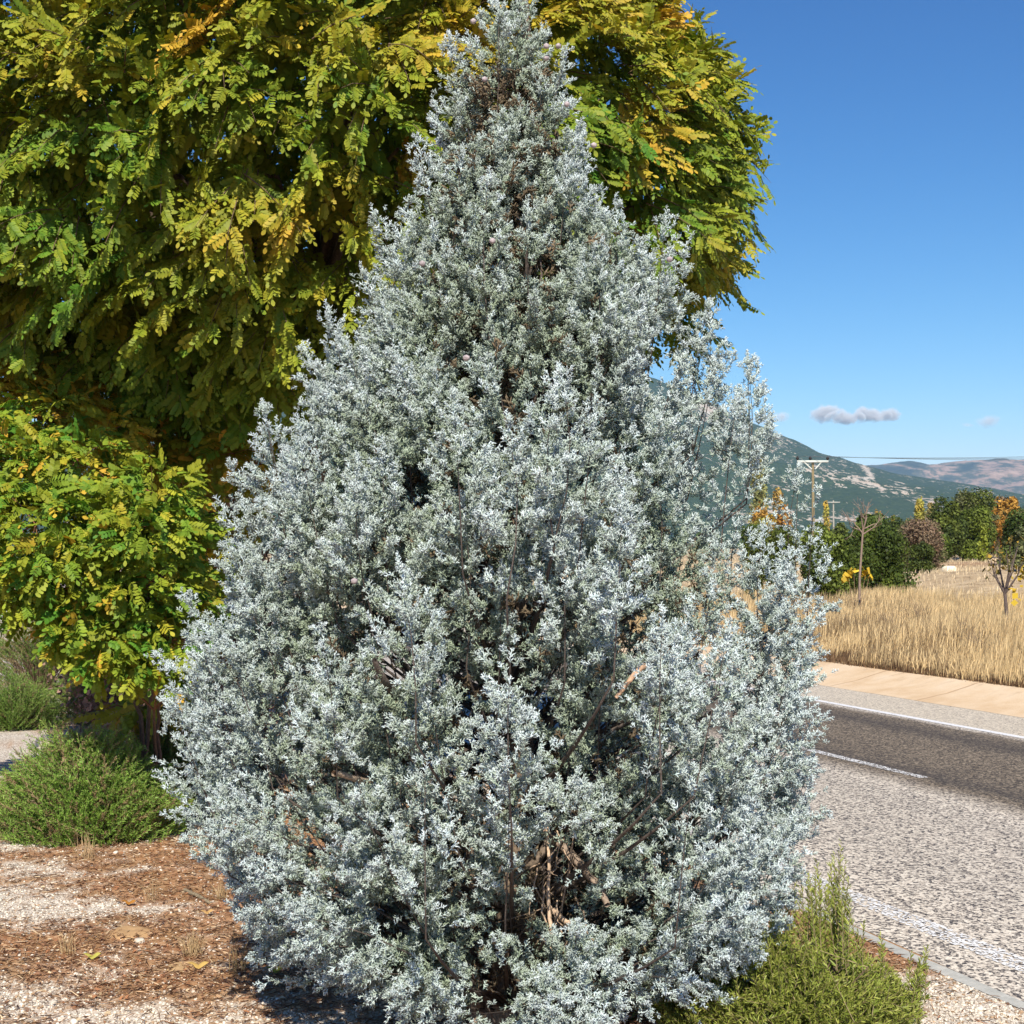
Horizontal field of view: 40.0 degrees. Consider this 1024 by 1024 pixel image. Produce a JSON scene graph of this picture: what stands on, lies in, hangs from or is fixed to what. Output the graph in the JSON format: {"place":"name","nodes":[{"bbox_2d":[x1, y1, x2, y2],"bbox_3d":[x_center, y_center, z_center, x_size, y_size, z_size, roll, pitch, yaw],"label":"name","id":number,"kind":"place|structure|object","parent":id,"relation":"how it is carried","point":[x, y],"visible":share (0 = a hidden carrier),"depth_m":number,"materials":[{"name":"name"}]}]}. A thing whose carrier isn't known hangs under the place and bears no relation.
{"place":"outdoors","nodes":[
{"label":"outdoors","id":0,"kind":"place"},
{"bbox_2d":[134,938,144,943],"bbox_3d":[-1.944,2.239,7.341,0.056,0.027,0.058,1,-2,-37],"label":"stone","id":1,"kind":"object","parent":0,"point":[137,940],"visible":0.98,"depth_m":7.32,"materials":[{"name":"white stone"}]},
{"bbox_2d":[0,548,1023,1023],"bbox_3d":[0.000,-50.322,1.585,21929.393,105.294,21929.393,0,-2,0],"label":"ground","id":2,"kind":"structure","parent":0,"point":[10,742],"depth_m":7.53,"materials":[{"name":"brown soil"}]},
{"bbox_2d":[0,664,63,730],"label":"rosemary bush","id":3,"kind":"object","parent":2,"relation":"on","point":[21,708],"visible":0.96,"depth_m":16.27,"materials":[{"name":"green plant"}]},
{"bbox_2d":[0,621,64,691],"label":"rosemary bush","id":4,"kind":"object","parent":2,"relation":"on","point":[24,649],"visible":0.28,"depth_m":20.70,"materials":[{"name":"green plant"}]},
{"bbox_2d":[34,734,66,746],"bbox_3d":[-4.885,2.444,14.992,0.386,0.136,0.383,0,-2,0],"label":"flat stone","id":5,"kind":"object","parent":2,"relation":"on","point":[36,741],"visible":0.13,"depth_m":14.88,"materials":[{"name":"grey stone"}]},
{"bbox_2d":[50,930,75,954],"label":"grass tuft","id":6,"kind":"object","parent":2,"relation":"on","point":[66,948],"visible":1,"depth_m":7.12,"materials":[{"name":"plant"}]},
{"bbox_2d":[63,830,95,859],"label":"grass tuft","id":7,"kind":"object","parent":2,"relation":"on","point":[88,847],"visible":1,"depth_m":9.31,"materials":[{"name":"plant"}]},
{"bbox_2d":[0,320,161,532],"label":"robinia tree","id":8,"kind":"object","parent":2,"relation":"on","point":[7,383],"visible":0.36,"depth_m":10.54,"materials":[{"name":"green plant"}]},
{"bbox_2d":[50,670,118,725],"bbox_3d":[-4.715,2.075,17.247,1.989,1.323,1.603,0,-2,0],"label":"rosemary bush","id":9,"kind":"object","parent":2,"relation":"on","point":[63,714],"visible":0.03,"depth_m":16.86,"materials":[{"name":"green plant"}]},
{"bbox_2d":[84,952,100,958],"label":"fallen leaf","id":10,"kind":"object","parent":2,"relation":"on","point":[94,955],"visible":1,"depth_m":7.02,"materials":[{"name":"plant"}]},
{"bbox_2d":[0,717,195,847],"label":"rosemary bush","id":11,"kind":"object","parent":2,"relation":"on","point":[75,786],"visible":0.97,"depth_m":9.80,"materials":[{"name":"green plant"}]},
{"bbox_2d":[0,374,241,772],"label":"robinia shrub","id":12,"kind":"object","parent":2,"relation":"on","point":[120,623],"visible":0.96,"depth_m":9.41,"materials":[{"name":"green plant"}]},
{"bbox_2d":[122,900,135,904],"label":"fallen leaf","id":13,"kind":"object","parent":2,"relation":"on","point":[130,902],"visible":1,"depth_m":8.10,"materials":[{"name":"plant"}]},
{"bbox_2d":[108,925,152,940],"bbox_3d":[-2.036,2.251,7.508,0.255,0.032,0.312,0,-2,0],"label":"flat stone","id":14,"kind":"object","parent":2,"relation":"on","point":[132,932],"visible":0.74,"depth_m":7.49,"materials":[{"name":"brown stone"}]},
{"bbox_2d":[134,879,166,901],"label":"grass tuft","id":15,"kind":"object","parent":2,"relation":"on","point":[152,893],"visible":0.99,"depth_m":8.19,"materials":[{"name":"plant"}]},
{"bbox_2d":[19,442,297,783],"bbox_3d":[-2.800,0.838,12.431,3.031,3.401,1.486,0,-2,0],"label":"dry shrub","id":16,"kind":"object","parent":2,"relation":"on","point":[85,703],"visible":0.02,"depth_m":12.13,"materials":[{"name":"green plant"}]},
{"bbox_2d":[48,393,289,767],"bbox_3d":[-2.834,0.621,11.486,1.941,3.586,2.033,1,-2,-30],"label":"robinia shrub","id":17,"kind":"object","parent":2,"relation":"on","point":[178,454],"visible":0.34,"depth_m":11.03,"materials":[{"name":"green plant"}]},
{"bbox_2d":[131,690,229,815],"bbox_3d":[-2.652,1.895,11.063,0.853,1.214,0.952,0,-2,0],"label":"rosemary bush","id":18,"kind":"object","parent":2,"relation":"on","point":[169,750],"visible":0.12,"depth_m":10.82,"materials":[{"name":"green plant"}]},
{"bbox_2d":[166,961,199,972],"bbox_3d":[-1.595,2.234,6.889,0.195,0.032,0.253,0,-2,0],"label":"flat stone","id":19,"kind":"object","parent":2,"relation":"on","point":[180,967],"visible":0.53,"depth_m":6.86,"materials":[{"name":"brown stone"}]},
{"bbox_2d":[175,925,209,957],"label":"grass tuft","id":20,"kind":"object","parent":2,"relation":"on","point":[191,947],"visible":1,"depth_m":7.09,"materials":[{"name":"plant"}]},
{"bbox_2d":[188,961,207,968],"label":"fallen leaf","id":21,"kind":"object","parent":2,"relation":"on","point":[201,964],"visible":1,"depth_m":6.83,"materials":[{"name":"plant"}]},
{"bbox_2d":[183,888,216,907],"bbox_3d":[-1.814,2.241,8.180,0.026,0.032,0.453,1,-2,-35],"label":"stick","id":22,"kind":"object","parent":2,"relation":"on","point":[192,893],"visible":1,"depth_m":8.19,"materials":[{"name":"beige wood"}]},
{"bbox_2d":[211,880,228,899],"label":"grass tuft","id":23,"kind":"object","parent":2,"relation":"on","point":[220,894],"visible":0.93,"depth_m":8.19,"materials":[{"name":"plant"}]},
{"bbox_2d":[229,924,252,973],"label":"grass tuft","id":24,"kind":"object","parent":2,"relation":"on","point":[241,962],"visible":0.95,"depth_m":6.74,"materials":[{"name":"plant"}]},
{"bbox_2d":[267,966,281,972],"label":"fallen leaf","id":25,"kind":"object","parent":2,"relation":"on","point":[275,970],"visible":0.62,"depth_m":6.71,"materials":[{"name":"plant"}]},
{"bbox_2d":[0,0,777,796],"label":"robinia tree","id":26,"kind":"object","parent":2,"relation":"on","point":[198,294],"visible":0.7,"depth_m":9.33,"materials":[{"name":"green plant"}]},
{"bbox_2d":[14,532,800,557],"bbox_3d":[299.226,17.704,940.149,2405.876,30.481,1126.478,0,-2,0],"label":"distant scrub","id":27,"kind":"object","parent":2,"relation":"on","point":[741,542],"visible":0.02,"depth_m":543.36,"materials":[{"name":"green plant"}]},
{"bbox_2d":[143,0,842,1023],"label":"cypress tree","id":28,"kind":"object","parent":2,"relation":"on","point":[379,552],"visible":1,"depth_m":5.49,"materials":[{"name":"grey plant"}]},
{"bbox_2d":[0,763,1023,1023],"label":"leaf litter","id":29,"kind":"object","parent":2,"relation":"on","point":[48,953],"visible":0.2,"depth_m":7.05,"materials":[{"name":"plant"}]},
{"bbox_2d":[120,570,1023,717],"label":"sidewalk","id":30,"kind":"structure","parent":2,"relation":"on","point":[990,698],"depth_m":20.96,"materials":[{"name":"beige concrete"}]},
{"bbox_2d":[627,949,697,1021],"bbox_3d":[0.791,2.185,6.293,0.752,0.573,0.660,0,-2,0],"label":"rosemary bush","id":31,"kind":"object","parent":2,"relation":"on","point":[632,1018],"visible":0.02,"depth_m":6.14,"materials":[{"name":"green plant"}]},
{"bbox_2d":[385,719,1023,1009],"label":"road edging","id":32,"kind":"object","parent":2,"relation":"on","point":[970,982],"visible":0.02,"depth_m":6.71,"materials":[{"name":"grey concrete"}]},
{"bbox_2d":[469,553,1023,601],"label":"stubble grass","id":33,"kind":"structure","parent":2,"relation":"on","point":[977,567],"depth_m":49.88,"materials":[{"name":"plant"}]},
{"bbox_2d":[739,523,768,552],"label":"hedge bush","id":34,"kind":"object","parent":2,"relation":"on","point":[742,533],"visible":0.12,"depth_m":117.89,"materials":[{"name":"green plant"}]},
{"bbox_2d":[746,459,770,524],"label":"yellow poplar","id":35,"kind":"object","parent":2,"relation":"on","point":[758,495],"visible":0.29,"depth_m":169.84,"materials":[{"name":"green plant"}]},
{"bbox_2d":[752,501,778,537],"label":"orange tree","id":36,"kind":"object","parent":2,"relation":"on","point":[762,515],"visible":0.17,"depth_m":129.46,"materials":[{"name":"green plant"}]},
{"bbox_2d":[739,523,801,596],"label":"green bush","id":37,"kind":"object","parent":2,"relation":"on","point":[775,532],"visible":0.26,"depth_m":43.68,"materials":[{"name":"green plant"}]},
{"bbox_2d":[770,487,792,528],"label":"orange tree","id":38,"kind":"object","parent":2,"relation":"on","point":[776,497],"visible":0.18,"depth_m":149.54,"materials":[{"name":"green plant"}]},
{"bbox_2d":[650,839,930,1023],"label":"rosemary bush","id":39,"kind":"object","parent":2,"relation":"on","point":[802,983],"visible":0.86,"depth_m":5.50,"materials":[{"name":"green plant"}]},
{"bbox_2d":[787,527,801,553],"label":"hedge bush","id":40,"kind":"object","parent":2,"relation":"on","point":[793,536],"visible":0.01,"depth_m":111.87,"materials":[{"name":"green plant"}]},
{"bbox_2d":[575,582,1023,685],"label":"dry grass","id":41,"kind":"structure","parent":2,"relation":"on","point":[906,639],"depth_m":25.21,"materials":[{"name":"plant"}]},
{"bbox_2d":[575,624,1023,687],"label":"matted grass","id":42,"kind":"structure","parent":2,"relation":"on","point":[844,656],"depth_m":22.43,"materials":[{"name":"plant"}]},
{"bbox_2d":[796,456,828,535],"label":"utility pole","id":43,"kind":"object","parent":2,"relation":"on","point":[812,468],"visible":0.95,"depth_m":99.92,"materials":[{"name":"brown wood"}]},
{"bbox_2d":[830,456,959,459],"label":"power line","id":44,"kind":"object","parent":43,"relation":"attached to","point":[899,458],"visible":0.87,"depth_m":94.99,"materials":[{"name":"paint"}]},
{"bbox_2d":[814,456,1007,458],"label":"power line","id":45,"kind":"object","parent":43,"relation":"attached to","point":[942,458],"visible":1,"depth_m":93.87,"materials":[{"name":"paint"}]},
{"bbox_2d":[797,522,829,547],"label":"hedge bush","id":46,"kind":"object","parent":2,"relation":"on","point":[805,537],"visible":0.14,"depth_m":109.80,"materials":[{"name":"green plant"}]},
{"bbox_2d":[822,500,830,530],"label":"yellow poplar","id":47,"kind":"object","parent":2,"relation":"on","point":[826,511],"visible":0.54,"depth_m":259.87,"materials":[{"name":"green plant"}]},
{"bbox_2d":[794,522,863,600],"bbox_3d":[8.151,1.450,35.936,1.855,2.400,1.888,0,-2,0],"label":"green bush","id":48,"kind":"object","parent":2,"relation":"on","point":[845,551],"visible":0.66,"depth_m":35.64,"materials":[{"name":"green plant"}]},
{"bbox_2d":[827,500,839,528],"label":"bare pole","id":49,"kind":"object","parent":2,"relation":"on","point":[833,502],"visible":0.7,"depth_m":169.95,"materials":[{"name":"grey wood"}]},
{"bbox_2d":[829,522,848,534],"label":"hedge bush","id":50,"kind":"object","parent":2,"relation":"on","point":[839,528],"visible":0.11,"depth_m":119.80,"materials":[{"name":"green plant"}]},
{"bbox_2d":[826,610,865,634],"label":"dead weed","id":51,"kind":"object","parent":2,"relation":"on","point":[845,621],"visible":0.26,"depth_m":27.96,"materials":[{"name":"beige plant"}]},
{"bbox_2d":[841,566,872,620],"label":"young shoot","id":52,"kind":"object","parent":2,"relation":"on","point":[846,575],"visible":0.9,"depth_m":30.16,"materials":[{"name":"yellow plant"}]},
{"bbox_2d":[840,498,887,608],"bbox_3d":[7.806,1.107,31.055,1.071,2.896,0.782,0,-2,0],"label":"sapling","id":53,"kind":"object","parent":2,"relation":"on","point":[860,566],"visible":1,"depth_m":30.97,"materials":[{"name":"brown plant"}]},
{"bbox_2d":[854,512,887,529],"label":"green bush","id":54,"kind":"object","parent":2,"relation":"on","point":[858,520],"visible":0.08,"depth_m":61.89,"materials":[{"name":"green plant"}]},
{"bbox_2d":[861,602,908,630],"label":"dead weed","id":55,"kind":"object","parent":2,"relation":"on","point":[892,615],"visible":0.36,"depth_m":28.03,"materials":[{"name":"beige plant"}]},
{"bbox_2d":[849,515,921,593],"bbox_3d":[9.917,1.318,38.072,1.996,2.544,1.902,0,-2,0],"label":"green bush","id":56,"kind":"object","parent":2,"relation":"on","point":[882,559],"visible":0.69,"depth_m":37.58,"materials":[{"name":"green plant"}]},
{"bbox_2d":[886,515,915,555],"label":"green bush","id":57,"kind":"object","parent":2,"relation":"on","point":[897,526],"visible":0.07,"depth_m":66.03,"materials":[{"name":"green plant"}]},
{"bbox_2d":[894,598,943,619],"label":"dead weed","id":58,"kind":"object","parent":2,"relation":"on","point":[916,613],"visible":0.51,"depth_m":28.93,"materials":[{"name":"beige plant"}]},
{"bbox_2d":[912,496,926,520],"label":"yellow poplar","id":59,"kind":"object","parent":2,"relation":"on","point":[919,509],"visible":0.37,"depth_m":149.77,"materials":[{"name":"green plant"}]},
{"bbox_2d":[906,541,937,573],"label":"green bush","id":60,"kind":"object","parent":2,"relation":"on","point":[923,554],"visible":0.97,"depth_m":55.68,"materials":[{"name":"green plant"}]},
{"bbox_2d":[900,516,948,569],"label":"brown bush","id":61,"kind":"object","parent":2,"relation":"on","point":[930,532],"visible":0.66,"depth_m":59.63,"materials":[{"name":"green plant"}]},
{"bbox_2d":[925,502,934,517],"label":"yellow poplar","id":62,"kind":"object","parent":2,"relation":"on","point":[928,509],"visible":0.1,"depth_m":160.03,"materials":[{"name":"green plant"}]},
{"bbox_2d":[938,533,953,559],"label":"green bush","id":63,"kind":"object","parent":2,"relation":"on","point":[948,543],"visible":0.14,"depth_m":67.54,"materials":[{"name":"green plant"}]},
{"bbox_2d":[926,494,969,560],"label":"green tree","id":64,"kind":"object","parent":2,"relation":"on","point":[948,518],"visible":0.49,"depth_m":73.59,"materials":[{"name":"green plant"}]},
{"bbox_2d":[942,566,955,571],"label":"boulder","id":65,"kind":"object","parent":2,"relation":"on","point":[948,568],"visible":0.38,"depth_m":54.71,"materials":[{"name":"stone"}]},
{"bbox_2d":[923,613,983,641],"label":"dead weed","id":66,"kind":"object","parent":2,"relation":"on","point":[941,624],"visible":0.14,"depth_m":24.90,"materials":[{"name":"beige plant"}]},
{"bbox_2d":[936,606,992,645],"bbox_3d":[7.689,2.017,24.032,0.771,0.921,1.435,1,-2,-24],"label":"dead weed","id":67,"kind":"object","parent":2,"relation":"on","point":[960,624],"visible":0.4,"depth_m":23.88,"materials":[{"name":"beige plant"}]},
{"bbox_2d":[947,625,1000,655],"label":"dead weed","id":68,"kind":"object","parent":2,"relation":"on","point":[972,637],"visible":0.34,"depth_m":22.88,"materials":[{"name":"beige plant"}]},
{"bbox_2d":[951,486,999,555],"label":"green tree","id":69,"kind":"object","parent":2,"relation":"on","point":[966,499],"visible":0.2,"depth_m":91.20,"materials":[{"name":"green plant"}]},
{"bbox_2d":[957,504,997,560],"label":"green tree","id":70,"kind":"object","parent":2,"relation":"on","point":[976,517],"visible":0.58,"depth_m":75.43,"materials":[{"name":"green plant"}]},
{"bbox_2d":[976,523,988,561],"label":"yellow shrub","id":71,"kind":"object","parent":2,"relation":"on","point":[981,551],"visible":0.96,"depth_m":69.89,"materials":[{"name":"green plant"}]},
{"bbox_2d":[989,514,1007,553],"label":"green bush","id":72,"kind":"object","parent":2,"relation":"on","point":[997,521],"visible":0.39,"depth_m":77.76,"materials":[{"name":"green plant"}]},
{"bbox_2d":[982,532,1023,627],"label":"sapling","id":73,"kind":"object","parent":2,"relation":"on","point":[1005,589],"visible":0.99,"depth_m":25.94,"materials":[{"name":"orange plant"}]},
{"bbox_2d":[991,495,1019,544],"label":"orange tree","id":74,"kind":"object","parent":2,"relation":"on","point":[1004,506],"visible":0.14,"depth_m":95.72,"materials":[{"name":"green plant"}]},
{"bbox_2d":[996,505,1023,565],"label":"green bush","id":75,"kind":"object","parent":2,"relation":"on","point":[1013,525],"visible":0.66,"depth_m":61.79,"materials":[{"name":"green plant"}]},
{"bbox_2d":[1009,541,1023,570],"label":"green bush","id":76,"kind":"object","parent":2,"relation":"on","point":[1019,554],"visible":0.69,"depth_m":47.87,"materials":[{"name":"green plant"}]},
{"bbox_2d":[0,361,1023,546],"bbox_3d":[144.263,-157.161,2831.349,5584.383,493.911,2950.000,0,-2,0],"label":"mountain","id":77,"kind":"structure","parent":0,"point":[844,482],"depth_m":2074.10,"materials":[{"name":"green plant"}]},
{"bbox_2d":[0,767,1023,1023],"bbox_3d":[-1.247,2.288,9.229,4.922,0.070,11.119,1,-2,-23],"label":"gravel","id":78,"kind":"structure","parent":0,"point":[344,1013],"depth_m":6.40,"materials":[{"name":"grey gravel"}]},
{"bbox_2d":[3,0,1023,465],"label":"sky","id":79,"kind":"structure","parent":0,"point":[890,297],"materials":[{"name":"blue"}]},
{"bbox_2d":[127,585,1023,1001],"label":"road","id":80,"kind":"structure","parent":0,"point":[941,841],"depth_m":10.51,"materials":[{"name":"grey asphalt"}]},
{"bbox_2d":[412,715,1023,970],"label":"road edge line","id":81,"kind":"object","parent":80,"relation":"on","point":[934,924],"visible":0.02,"depth_m":7.43,"materials":[{"name":"paint"}]},
{"bbox_2d":[705,680,1023,737],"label":"road edge line","id":82,"kind":"object","parent":80,"relation":"on","point":[1001,733],"visible":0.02,"depth_m":17.14,"materials":[{"name":"paint"}]},
{"bbox_2d":[807,749,925,777],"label":"road centre line","id":83,"kind":"object","parent":80,"relation":"on","point":[836,756],"visible":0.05,"depth_m":13.49,"materials":[{"name":"paint"}]},
{"bbox_2d":[866,459,1023,494],"bbox_3d":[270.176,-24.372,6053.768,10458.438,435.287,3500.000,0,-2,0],"label":"hills","id":84,"kind":"structure","parent":0,"point":[1004,474],"depth_m":5836.73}
]}

